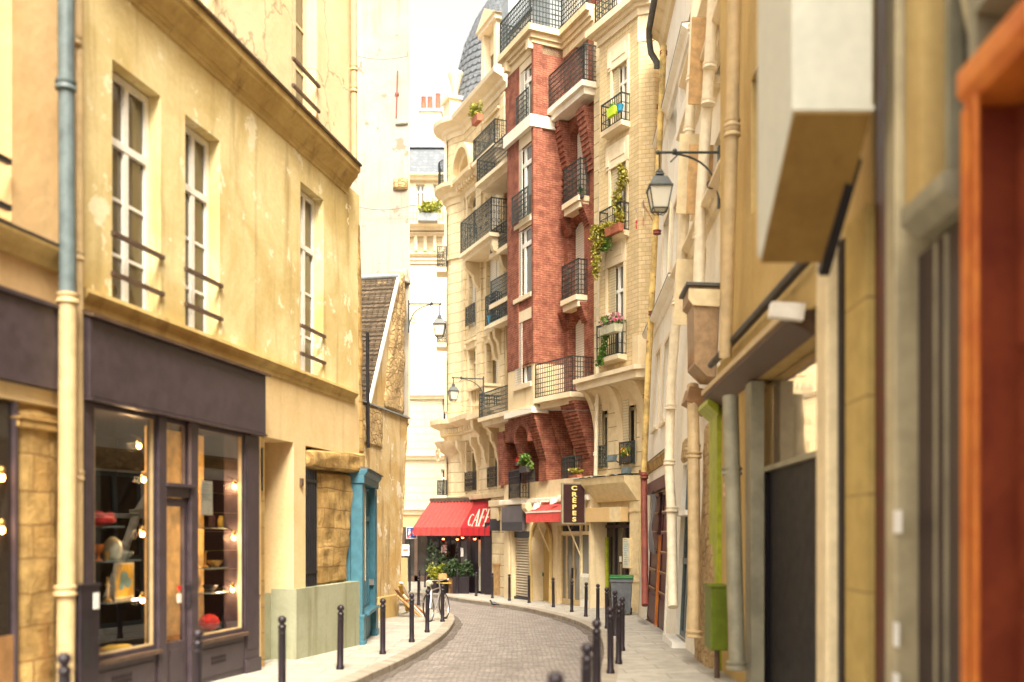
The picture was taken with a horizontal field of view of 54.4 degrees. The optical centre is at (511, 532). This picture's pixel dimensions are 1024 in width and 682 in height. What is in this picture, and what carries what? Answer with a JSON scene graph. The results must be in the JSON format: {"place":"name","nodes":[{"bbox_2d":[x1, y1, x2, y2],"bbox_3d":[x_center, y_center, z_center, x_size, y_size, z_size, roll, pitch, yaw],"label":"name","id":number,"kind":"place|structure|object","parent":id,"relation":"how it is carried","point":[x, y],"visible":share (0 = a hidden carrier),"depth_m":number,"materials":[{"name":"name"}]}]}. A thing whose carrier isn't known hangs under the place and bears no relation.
{"place":"outdoors","nodes":[
{"label":"outdoors","id":0,"kind":"place"},
{"bbox_2d":[212,606,444,681],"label":"pavement","id":1,"kind":"structure","parent":0,"point":[319,668],"depth_m":17.07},
{"bbox_2d":[0,0,59,681],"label":"peach building","id":2,"kind":"structure","parent":1,"relation":"on","point":[29,260],"depth_m":10.44,"materials":[{"name":"paint"}]},
{"bbox_2d":[0,400,17,681],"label":"display window","id":3,"kind":"structure","parent":2,"relation":"in","point":[8,428],"depth_m":10.19,"materials":[{"name":"grey"}]},
{"bbox_2d":[55,0,76,291],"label":"drainpipe","id":4,"kind":"object","parent":2,"relation":"attached to","point":[65,85],"visible":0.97,"depth_m":10.70,"materials":[{"name":"metal"}]},
{"bbox_2d":[53,291,79,681],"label":"drainpipe","id":5,"kind":"object","parent":2,"relation":"attached to","point":[65,592],"visible":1,"depth_m":10.70,"materials":[{"name":"metal"}]},
{"bbox_2d":[74,0,84,583],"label":"drainpipe","id":6,"kind":"object","parent":2,"relation":"attached to","point":[79,182],"visible":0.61,"depth_m":11.04,"materials":[{"name":"metal"}]},
{"bbox_2d":[56,652,71,681],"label":"bollard","id":7,"kind":"object","parent":1,"relation":"on","point":[64,660],"visible":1,"depth_m":7.74,"materials":[{"name":"metal"}]},
{"bbox_2d":[75,583,100,681],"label":"utility cabinet","id":8,"kind":"object","parent":1,"relation":"on","point":[87,639],"visible":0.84,"depth_m":10.92,"materials":[{"name":"black metal"}]},
{"bbox_2d":[192,629,203,681],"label":"bollard","id":9,"kind":"object","parent":1,"relation":"on","point":[197,642],"visible":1,"depth_m":10.21,"materials":[{"name":"metal"}]},
{"bbox_2d":[83,0,365,666],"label":"yellow building","id":10,"kind":"structure","parent":1,"relation":"on","point":[222,165],"depth_m":15.73,"materials":[{"name":"paint"}]},
{"bbox_2d":[112,71,148,310],"bbox_3d":[-4.860,-4.226,12.460,0.090,2.852,1.019,0,0,12],"label":"window","id":11,"kind":"structure","parent":10,"relation":"in","point":[130,108],"depth_m":12.60,"materials":[{"name":"white paint"}]},
{"bbox_2d":[82,310,270,681],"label":"shopfront","id":12,"kind":"object","parent":10,"relation":"attached to","point":[191,417],"visible":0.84,"depth_m":13.80,"materials":[{"name":"brown wood"}]},
{"bbox_2d":[95,511,115,525],"bbox_3d":[-5.037,-0.177,12.133,0.390,0.186,0.390,0,0,12],"label":"red hat","id":13,"kind":"object","parent":12,"relation":"on","point":[103,519],"visible":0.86,"depth_m":12.03,"materials":[{"name":"fabric"}]},
{"bbox_2d":[103,537,121,559],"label":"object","id":14,"kind":"object","parent":12,"relation":"on","point":[113,545],"visible":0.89,"depth_m":12.33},
{"bbox_2d":[113,562,133,598],"bbox_3d":[-5.009,0.612,12.858,0.031,0.460,0.420,0,0,12],"label":"picture","id":15,"kind":"object","parent":12,"relation":"on","point":[123,580],"visible":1,"depth_m":12.82,"materials":[{"name":"paper"}]},
{"bbox_2d":[93,403,163,666],"bbox_3d":[-4.641,0.017,11.948,0.190,2.998,1.361,0,0,12],"label":"display window","id":16,"kind":"structure","parent":12,"relation":"in","point":[145,650],"depth_m":12.53,"materials":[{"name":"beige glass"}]},
{"bbox_2d":[167,419,186,483],"bbox_3d":[-4.450,-1.065,13.071,0.050,0.834,0.604,0,0,12],"label":"transom window","id":17,"kind":"structure","parent":12,"relation":"in","point":[184,425],"depth_m":13.32,"materials":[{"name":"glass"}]},
{"bbox_2d":[167,498,190,681],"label":"door","id":18,"kind":"structure","parent":12,"relation":"in","point":[176,650],"depth_m":13.28,"materials":[{"name":"black wood"}]},
{"bbox_2d":[201,480,212,514],"bbox_3d":[-4.279,-0.492,13.958,0.009,0.480,0.320,0,0,12],"label":"notice","id":19,"kind":"object","parent":12,"relation":"attached to","point":[206,497],"visible":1,"depth_m":13.95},
{"bbox_2d":[198,614,219,630],"bbox_3d":[-4.511,1.330,14.824,0.304,0.256,0.320,0,0,12],"label":"cushion","id":20,"kind":"object","parent":12,"relation":"on","point":[208,622],"visible":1,"depth_m":14.72,"materials":[{"name":"red fabric"}]},
{"bbox_2d":[198,425,249,644],"bbox_3d":[-4.157,0.020,14.209,0.190,3.004,1.429,0,0,12],"label":"display window","id":21,"kind":"structure","parent":12,"relation":"in","point":[238,630],"depth_m":14.82,"materials":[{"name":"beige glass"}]},
{"bbox_2d":[185,125,208,333],"bbox_3d":[-4.525,-4.233,14.015,0.090,2.866,0.914,0,0,12],"label":"window","id":22,"kind":"structure","parent":10,"relation":"in","point":[196,148],"depth_m":14.19,"materials":[{"name":"white paint"}]},
{"bbox_2d":[291,0,305,106],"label":"window","id":23,"kind":"structure","parent":10,"relation":"in","point":[298,7],"depth_m":17.94,"materials":[{"name":"beige paint"}]},
{"bbox_2d":[300,190,313,373],"bbox_3d":[-3.736,-4.426,17.709,0.090,3.252,0.977,0,0,12],"label":"window","id":24,"kind":"structure","parent":10,"relation":"in","point":[306,203],"depth_m":17.92,"materials":[{"name":"white paint"}]},
{"bbox_2d":[350,0,357,158],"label":"drainpipe","id":25,"kind":"object","parent":10,"relation":"attached to","point":[353,86],"visible":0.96,"depth_m":19.59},
{"bbox_2d":[343,466,383,644],"bbox_3d":[-3.382,0.405,21.081,1.040,3.784,2.855,0,0,-2],"label":"blue shopfront","id":26,"kind":"object","parent":10,"relation":"attached to","point":[369,478],"visible":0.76,"depth_m":19.94,"materials":[{"name":"paint"}]},
{"bbox_2d":[364,488,369,607],"bbox_3d":[-3.139,0.305,21.015,0.080,2.544,1.920,0,0,-2],"label":"window","id":27,"kind":"structure","parent":26,"relation":"in","point":[367,490],"depth_m":21.83,"materials":[{"name":"blue paint"}]},
{"bbox_2d":[278,615,286,681],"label":"bollard","id":28,"kind":"object","parent":1,"relation":"on","point":[282,619],"visible":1,"depth_m":12.59,"materials":[{"name":"metal"}]},
{"bbox_2d":[336,605,344,669],"bbox_3d":[-2.660,1.622,15.437,0.124,1.022,0.124,1,-1,-11],"label":"bollard","id":29,"kind":"object","parent":1,"relation":"on","point":[340,637],"visible":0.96,"depth_m":15.39,"materials":[{"name":"metal"}]},
{"bbox_2d":[350,0,410,427],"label":"white gable building","id":30,"kind":"structure","parent":1,"relation":"on","point":[381,183],"depth_m":30.50,"materials":[{"name":"paint"}]},
{"bbox_2d":[379,598,385,654],"bbox_3d":[-2.312,1.679,17.819,0.124,1.022,0.124,0,1,-40],"label":"bollard","id":31,"kind":"object","parent":1,"relation":"on","point":[382,651],"visible":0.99,"depth_m":17.78,"materials":[{"name":"metal"}]},
{"bbox_2d":[361,271,410,619],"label":"lean to house","id":32,"kind":"structure","parent":1,"relation":"on","point":[383,302],"depth_m":28.75,"materials":[{"name":"paint"}]},
{"bbox_2d":[366,332,369,447],"bbox_3d":[-3.849,-3.813,26.565,0.100,3.068,0.165,0,0,12],"label":"drainpipe","id":33,"kind":"object","parent":32,"relation":"attached to","point":[367,398],"visible":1,"depth_m":26.53,"materials":[{"name":"black metal"}]},
{"bbox_2d":[408,300,445,338],"bbox_3d":[-2.581,-6.478,30.200,1.139,1.148,0.377,0,0,0],"label":"street lamp","id":34,"kind":"object","parent":32,"relation":"attached to","point":[439,325],"visible":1,"depth_m":30.15,"materials":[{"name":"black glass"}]},
{"bbox_2d":[400,558,407,601],"bbox_3d":[-3.936,1.710,36.298,0.260,1.616,0.040,0,-3,-6],"label":"board","id":35,"kind":"object","parent":1,"relation":"on","point":[404,571],"visible":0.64,"depth_m":36.29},
{"bbox_2d":[409,593,414,641],"bbox_3d":[-2.045,1.737,20.308,0.124,1.022,0.124,0,0,-22],"label":"bollard","id":36,"kind":"object","parent":1,"relation":"on","point":[411,618],"visible":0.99,"depth_m":20.27,"materials":[{"name":"metal"}]},
{"bbox_2d":[424,589,429,632],"bbox_3d":[-1.947,1.799,22.928,0.124,1.022,0.124,1,0,36],"label":"bollard","id":37,"kind":"object","parent":1,"relation":"on","point":[427,611],"visible":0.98,"depth_m":22.89,"materials":[{"name":"metal"}]},
{"bbox_2d":[420,578,449,621],"bbox_3d":[-2.092,1.828,27.205,0.679,1.135,1.938,-6,-2,17],"label":"bicycle","id":38,"kind":"object","parent":1,"relation":"on","point":[429,583],"visible":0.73,"depth_m":27.03,"materials":[{"name":"metal"}]},
{"bbox_2d":[331,606,454,681],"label":"kerb","id":39,"kind":"structure","parent":0,"point":[402,658],"depth_m":17.35,"materials":[{"name":"stone"}]},
{"bbox_2d":[410,0,487,143],"label":"sky","id":40,"kind":"structure","parent":0,"point":[440,30],"materials":[{"name":"white"}]},
{"bbox_2d":[383,595,592,681],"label":"road","id":41,"kind":"structure","parent":0,"point":[490,644],"depth_m":19.79,"materials":[{"name":"stone"}]},
{"bbox_2d":[369,615,462,681],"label":"gutter","id":42,"kind":"object","parent":41,"relation":"on","point":[450,636],"visible":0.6,"depth_m":18.94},
{"bbox_2d":[420,595,603,681],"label":"gutter","id":43,"kind":"object","parent":41,"relation":"on","point":[589,634],"visible":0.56,"depth_m":26.89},
{"bbox_2d":[408,591,617,681],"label":"kerb","id":44,"kind":"structure","parent":0,"point":[588,626],"depth_m":28.68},
{"bbox_2d":[581,642,593,681],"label":"bollard","id":45,"kind":"object","parent":44,"relation":"on","point":[586,660],"visible":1,"depth_m":8.63,"materials":[{"name":"metal"}]},
{"bbox_2d":[592,619,600,681],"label":"bollard","id":46,"kind":"object","parent":44,"relation":"on","point":[596,630],"visible":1,"depth_m":11.79,"materials":[{"name":"metal"}]},
{"bbox_2d":[606,607,614,673],"bbox_3d":[1.467,1.609,14.843,0.124,1.022,0.124,-1,1,-27],"label":"bollard","id":47,"kind":"object","parent":44,"relation":"on","point":[610,644],"visible":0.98,"depth_m":14.80,"materials":[{"name":"metal"}]},
{"bbox_2d":[411,582,736,681],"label":"pavement","id":48,"kind":"structure","parent":0,"point":[649,654],"depth_m":17.95,"materials":[{"name":"concrete"}]},
{"bbox_2d":[406,527,416,591],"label":"road sign","id":49,"kind":"object","parent":48,"relation":"on","point":[409,533],"visible":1,"depth_m":45.18,"materials":[{"name":"white metal"}]},
{"bbox_2d":[401,93,446,581],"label":"cream building","id":50,"kind":"structure","parent":48,"relation":"on","point":[424,471],"depth_m":62.00,"materials":[{"name":"white paint"}]},
{"bbox_2d":[416,185,424,208],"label":"window","id":51,"kind":"structure","parent":50,"relation":"in","point":[420,189],"depth_m":62.23,"materials":[{"name":"white paint"}]},
{"bbox_2d":[417,198,442,221],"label":"balcony plant","id":52,"kind":"object","parent":50,"relation":"on","point":[427,209],"visible":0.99,"depth_m":60.64,"materials":[{"name":"yellow plant"}]},
{"bbox_2d":[424,539,449,575],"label":"tall plant","id":53,"kind":"object","parent":48,"relation":"on","point":[441,558],"visible":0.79,"depth_m":44.85,"materials":[{"name":"green plant"}]},
{"bbox_2d":[426,562,447,592],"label":"planter shrub","id":54,"kind":"object","parent":48,"relation":"on","point":[433,573],"visible":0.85,"depth_m":44.15,"materials":[{"name":"yellow plant"}]},
{"bbox_2d":[447,558,474,593],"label":"planter shrub","id":55,"kind":"object","parent":48,"relation":"on","point":[453,564],"visible":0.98,"depth_m":43.48,"materials":[{"name":"green plant"}]},
{"bbox_2d":[430,0,531,595],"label":"cafe corner building","id":56,"kind":"structure","parent":48,"relation":"on","point":[473,344],"depth_m":43.97,"materials":[{"name":"beige stone"}]},
{"bbox_2d":[444,358,446,413],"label":"window","id":57,"kind":"structure","parent":56,"relation":"in","point":[445,359],"depth_m":46.27,"materials":[{"name":"stone"}]},
{"bbox_2d":[413,497,490,535],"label":"cafe awning","id":58,"kind":"object","parent":56,"relation":"attached to","point":[464,516],"visible":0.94,"depth_m":44.25,"materials":[{"name":"red fabric"}]},
{"bbox_2d":[427,522,491,594],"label":"cafe shopfront","id":59,"kind":"object","parent":56,"relation":"attached to","point":[478,553],"visible":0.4,"depth_m":44.21,"materials":[{"name":"grey"}]},
{"bbox_2d":[448,376,483,401],"bbox_3d":[-1.819,-5.728,39.636,1.445,1.069,0.390,0,0,-16],"label":"street lamp","id":60,"kind":"object","parent":56,"relation":"attached to","point":[453,391],"visible":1,"depth_m":39.43,"materials":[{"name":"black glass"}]},
{"bbox_2d":[468,100,482,126],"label":"flower box","id":61,"kind":"object","parent":56,"relation":"on","point":[476,118],"visible":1,"depth_m":41.59,"materials":[{"name":"ceramic"}]},
{"bbox_2d":[475,0,606,607],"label":"red brick building","id":62,"kind":"structure","parent":48,"relation":"on","point":[540,174],"depth_m":35.84,"materials":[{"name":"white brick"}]},
{"bbox_2d":[504,204,507,409],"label":"drainpipe","id":63,"kind":"object","parent":62,"relation":"attached to","point":[506,376],"visible":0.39,"depth_m":40.58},
{"bbox_2d":[502,506,525,530],"bbox_3d":[0.049,-0.553,38.368,0.146,0.942,1.959,0,0,-24],"label":"shop sign","id":64,"kind":"object","parent":62,"relation":"attached to","point":[513,518],"visible":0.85,"depth_m":38.17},
{"bbox_2d":[517,453,533,472],"bbox_3d":[0.468,-2.588,36.567,0.598,0.727,0.958,0,0,-24],"label":"flower box","id":65,"kind":"object","parent":62,"relation":"on","point":[524,458],"visible":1,"depth_m":36.35,"materials":[{"name":"green plant"}]},
{"bbox_2d":[522,226,530,294],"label":"window","id":66,"kind":"structure","parent":62,"relation":"in","point":[526,234],"depth_m":36.40,"materials":[{"name":"white paint"}]},
{"bbox_2d":[523,143,530,214],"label":"window","id":67,"kind":"structure","parent":62,"relation":"in","point":[527,150],"depth_m":36.36,"materials":[{"name":"white paint"}]},
{"bbox_2d":[525,66,530,115],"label":"window","id":68,"kind":"structure","parent":62,"relation":"in","point":[528,72],"depth_m":36.20,"materials":[{"name":"white paint"}]},
{"bbox_2d":[544,528,548,600],"bbox_3d":[1.541,1.085,36.557,0.110,2.906,1.596,0,0,-24],"label":"door","id":69,"kind":"structure","parent":62,"relation":"in","point":[546,553],"depth_m":37.00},
{"bbox_2d":[525,503,580,555],"bbox_3d":[1.419,-0.141,34.679,0.766,1.816,2.957,0,0,-24],"label":"creperie awning","id":70,"kind":"object","parent":62,"relation":"attached to","point":[547,513],"visible":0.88,"depth_m":34.69,"materials":[{"name":"red fabric"}]},
{"bbox_2d":[562,535,566,603],"bbox_3d":[1.863,1.276,35.063,0.070,2.434,0.381,0,0,-24],"label":"door","id":71,"kind":"structure","parent":62,"relation":"in","point":[564,537],"depth_m":35.08,"materials":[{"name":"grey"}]},
{"bbox_2d":[567,535,572,604],"bbox_3d":[2.021,1.276,34.644,0.130,2.434,0.508,0,0,-24],"label":"door","id":72,"kind":"structure","parent":62,"relation":"in","point":[569,538],"depth_m":34.73,"materials":[{"name":"grey"}]},
{"bbox_2d":[561,483,585,523],"bbox_3d":[2.096,-0.978,32.996,1.020,1.361,0.138,0,0,-24],"label":"crepes sign","id":73,"kind":"object","parent":62,"relation":"attached to","point":[573,505],"visible":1,"depth_m":32.89,"materials":[{"name":"wood"}]},
{"bbox_2d":[572,535,579,605],"bbox_3d":[2.231,1.276,34.177,0.130,2.434,0.508,0,0,-24],"label":"door","id":74,"kind":"structure","parent":62,"relation":"in","point":[576,557],"depth_m":34.26,"materials":[{"name":"grey"}]},
{"bbox_2d":[573,0,660,612],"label":"cream brick house","id":75,"kind":"structure","parent":48,"relation":"on","point":[626,73],"depth_m":31.27,"materials":[{"name":"brick"}]},
{"bbox_2d":[593,168,598,474],"bbox_3d":[2.930,-8.657,32.960,0.215,13.469,0.844,0,0,-21],"label":"drainpipe","id":76,"kind":"object","parent":75,"relation":"attached to","point":[596,429],"visible":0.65,"depth_m":33.15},
{"bbox_2d":[594,335,610,367],"bbox_3d":[2.860,-5.792,31.463,0.275,1.116,0.776,0,0,-27],"label":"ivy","id":77,"kind":"object","parent":75,"relation":"on","point":[602,348],"visible":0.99,"depth_m":31.43,"materials":[{"name":"green plant"}]},
{"bbox_2d":[603,410,607,467],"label":"window","id":78,"kind":"structure","parent":75,"relation":"in","point":[605,413],"depth_m":33.53,"materials":[{"name":"beige paint"}]},
{"bbox_2d":[586,507,627,521],"bbox_3d":[2.916,-0.592,32.523,0.310,0.468,2.687,0,0,-27],"label":"shop sign","id":79,"kind":"object","parent":75,"relation":"attached to","point":[611,514],"visible":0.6,"depth_m":31.93,"materials":[{"name":"beige paint"}]},
{"bbox_2d":[588,162,628,280],"bbox_3d":[3.022,-9.782,31.286,0.637,3.566,1.853,0,0,-27],"label":"climbing plant","id":80,"kind":"object","parent":75,"relation":"attached to","point":[607,230],"visible":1,"depth_m":31.04,"materials":[{"name":"green plant"}]},
{"bbox_2d":[598,312,624,335],"bbox_3d":[3.040,-6.535,30.904,0.674,0.681,1.032,0,0,-44],"label":"flower box","id":81,"kind":"object","parent":75,"relation":"attached to","point":[612,326],"visible":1,"depth_m":30.75,"materials":[{"name":"stone"}]},
{"bbox_2d":[605,522,629,606],"bbox_3d":[3.530,1.074,32.479,0.180,2.871,2.007,0,0,-27],"label":"shop door","id":82,"kind":"structure","parent":75,"relation":"in","point":[616,531],"depth_m":32.77,"materials":[{"name":"grey"}]},
{"bbox_2d":[616,264,622,353],"bbox_3d":[3.416,-7.009,31.522,0.090,2.912,0.884,0,0,-27],"label":"window","id":83,"kind":"structure","parent":75,"relation":"in","point":[619,269],"depth_m":31.47,"materials":[{"name":"white paint"}]},
{"bbox_2d":[620,63,626,118],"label":"window","id":84,"kind":"structure","parent":75,"relation":"in","point":[623,70],"depth_m":31.27,"materials":[{"name":"white paint"}]},
{"bbox_2d":[623,538,631,567],"bbox_3d":[3.636,0.634,31.377,0.109,0.947,0.400,0,0,-27],"label":"menu case","id":85,"kind":"object","parent":75,"relation":"attached to","point":[627,552],"visible":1,"depth_m":31.28,"materials":[{"name":"paper"}]},
{"bbox_2d":[629,405,636,464],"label":"window","id":86,"kind":"structure","parent":75,"relation":"in","point":[632,409],"depth_m":32.06,"materials":[{"name":"glass"}]},
{"bbox_2d":[615,603,621,663],"bbox_3d":[1.738,1.640,16.190,0.124,1.022,0.124,0,1,-9],"label":"bollard","id":87,"kind":"object","parent":48,"relation":"on","point":[618,660],"visible":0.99,"depth_m":16.15,"materials":[{"name":"metal"}]},
{"bbox_2d":[609,575,633,614],"bbox_3d":[3.283,1.854,29.802,0.704,1.205,0.868,0,0,8],"label":"wheeled bin","id":88,"kind":"object","parent":48,"relation":"on","point":[621,585],"visible":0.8,"depth_m":29.45,"materials":[{"name":"grey plastic"}]},
{"bbox_2d":[619,597,624,650],"bbox_3d":[2.045,1.694,18.473,0.124,1.022,0.124,1,-1,-30],"label":"bollard","id":89,"kind":"object","parent":48,"relation":"on","point":[622,600],"visible":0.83,"depth_m":18.43,"materials":[{"name":"metal"}]},
{"bbox_2d":[638,0,690,633],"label":"white house","id":90,"kind":"structure","parent":48,"relation":"on","point":[671,22],"depth_m":25.95,"materials":[{"name":"paint"}]},
{"bbox_2d":[640,472,648,606],"bbox_3d":[3.491,0.097,26.236,0.230,3.547,2.410,3,0,3],"label":"drainpipe","id":91,"kind":"object","parent":90,"relation":"attached to","point":[644,552],"visible":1,"depth_m":26.05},
{"bbox_2d":[648,491,655,553],"bbox_3d":[3.584,-0.264,25.496,0.118,1.590,0.801,0,0,0],"label":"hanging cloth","id":92,"kind":"object","parent":90,"relation":"hanging from","point":[650,537],"visible":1,"depth_m":25.40,"materials":[{"name":"grey fabric"}]},
{"bbox_2d":[646,0,659,68],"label":"gutter","id":93,"kind":"object","parent":90,"relation":"attached to","point":[649,41],"visible":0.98,"depth_m":29.45,"materials":[{"name":"metal"}]},
{"bbox_2d":[639,44,667,473],"bbox_3d":[3.889,-7.487,27.247,0.218,11.707,1.347,3,0,3],"label":"drainpipe","id":94,"kind":"object","parent":90,"relation":"attached to","point":[656,231],"visible":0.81,"depth_m":27.30,"materials":[{"name":"metal"}]},
{"bbox_2d":[646,493,662,623],"bbox_3d":[3.772,0.703,26.451,0.086,3.463,2.132,3,0,3],"label":"door","id":95,"kind":"structure","parent":90,"relation":"in","point":[656,526],"depth_m":26.30,"materials":[{"name":"red wood"}]},
{"bbox_2d":[657,490,666,630],"bbox_3d":[3.634,0.703,23.550,0.086,3.463,2.235,3,0,3],"label":"door","id":96,"kind":"structure","parent":90,"relation":"in","point":[663,553],"depth_m":24.15,"materials":[{"name":"red wood"}]},
{"bbox_2d":[662,0,719,668],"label":"pale right house","id":97,"kind":"structure","parent":48,"relation":"on","point":[674,636],"depth_m":18.70,"materials":[{"name":"white paint"}]},
{"bbox_2d":[663,0,700,608],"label":"drainpipe","id":98,"kind":"object","parent":97,"relation":"attached to","point":[689,127],"visible":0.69,"depth_m":20.24,"materials":[{"name":"metal"}]},
{"bbox_2d":[646,145,719,215],"bbox_3d":[2.865,-5.876,16.600,1.211,1.141,0.402,0,0,0],"label":"street lamp","id":99,"kind":"object","parent":97,"relation":"attached to","point":[659,189],"visible":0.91,"depth_m":16.53,"materials":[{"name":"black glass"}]},
{"bbox_2d":[680,466,687,638],"bbox_3d":[3.541,0.363,19.818,0.090,3.493,1.636,3,0,3],"label":"door","id":100,"kind":"structure","parent":97,"relation":"in","point":[685,551],"depth_m":20.51,"materials":[{"name":"grey"}]},
{"bbox_2d":[685,382,702,637],"bbox_3d":[3.071,-0.484,16.831,0.269,4.348,1.853,3,0,3],"label":"drainpipe","id":101,"kind":"object","parent":97,"relation":"attached to","point":[694,457],"visible":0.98,"depth_m":16.60,"materials":[{"name":"metal"}]},
{"bbox_2d":[679,282,719,416],"bbox_3d":[3.172,-3.141,17.315,0.570,2.045,1.581,3,0,3],"label":"wooden hood","id":102,"kind":"object","parent":97,"relation":"attached to","point":[701,303],"visible":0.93,"depth_m":16.61,"materials":[{"name":"brown wood"}]},
{"bbox_2d":[692,0,716,281],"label":"drainpipe","id":103,"kind":"object","parent":97,"relation":"attached to","point":[708,104],"visible":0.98,"depth_m":17.46,"materials":[{"name":"metal"}]},
{"bbox_2d":[703,583,727,677],"bbox_3d":[2.950,1.656,14.422,0.270,1.826,0.640,0,0,3],"label":"utility box","id":104,"kind":"object","parent":48,"relation":"on","point":[716,629],"visible":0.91,"depth_m":14.12,"materials":[{"name":"green metal"}]},
{"bbox_2d":[698,0,844,681],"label":"ochre house","id":105,"kind":"structure","parent":48,"relation":"on","point":[781,373],"depth_m":11.62,"materials":[{"name":"beige paint"}]},
{"bbox_2d":[719,0,740,357],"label":"drainpipe","id":106,"kind":"object","parent":105,"relation":"attached to","point":[732,126],"visible":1,"depth_m":12.99,"materials":[{"name":"metal"}]},
{"bbox_2d":[721,394,747,670],"bbox_3d":[2.859,-0.033,12.832,0.269,3.550,0.710,0,0,3],"label":"drainpipe","id":107,"kind":"object","parent":105,"relation":"attached to","point":[731,469],"visible":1,"depth_m":12.76,"materials":[{"name":"metal"}]},
{"bbox_2d":[764,458,815,681],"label":"shop door","id":108,"kind":"structure","parent":105,"relation":"in","point":[790,491],"depth_m":11.32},
{"bbox_2d":[845,0,1023,681],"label":"orange shop house","id":109,"kind":"structure","parent":48,"relation":"on","point":[934,405],"depth_m":6.61,"materials":[{"name":"paint"}]},
{"bbox_2d":[757,0,873,275],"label":"projecting sign box","id":110,"kind":"object","parent":109,"relation":"attached to","point":[815,107],"visible":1,"depth_m":7.25,"materials":[{"name":"white metal"}]},
{"bbox_2d":[1018,103,1023,681],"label":"door","id":111,"kind":"structure","parent":109,"relation":"in","point":[1021,109],"depth_m":5.59,"materials":[{"name":"wood"}]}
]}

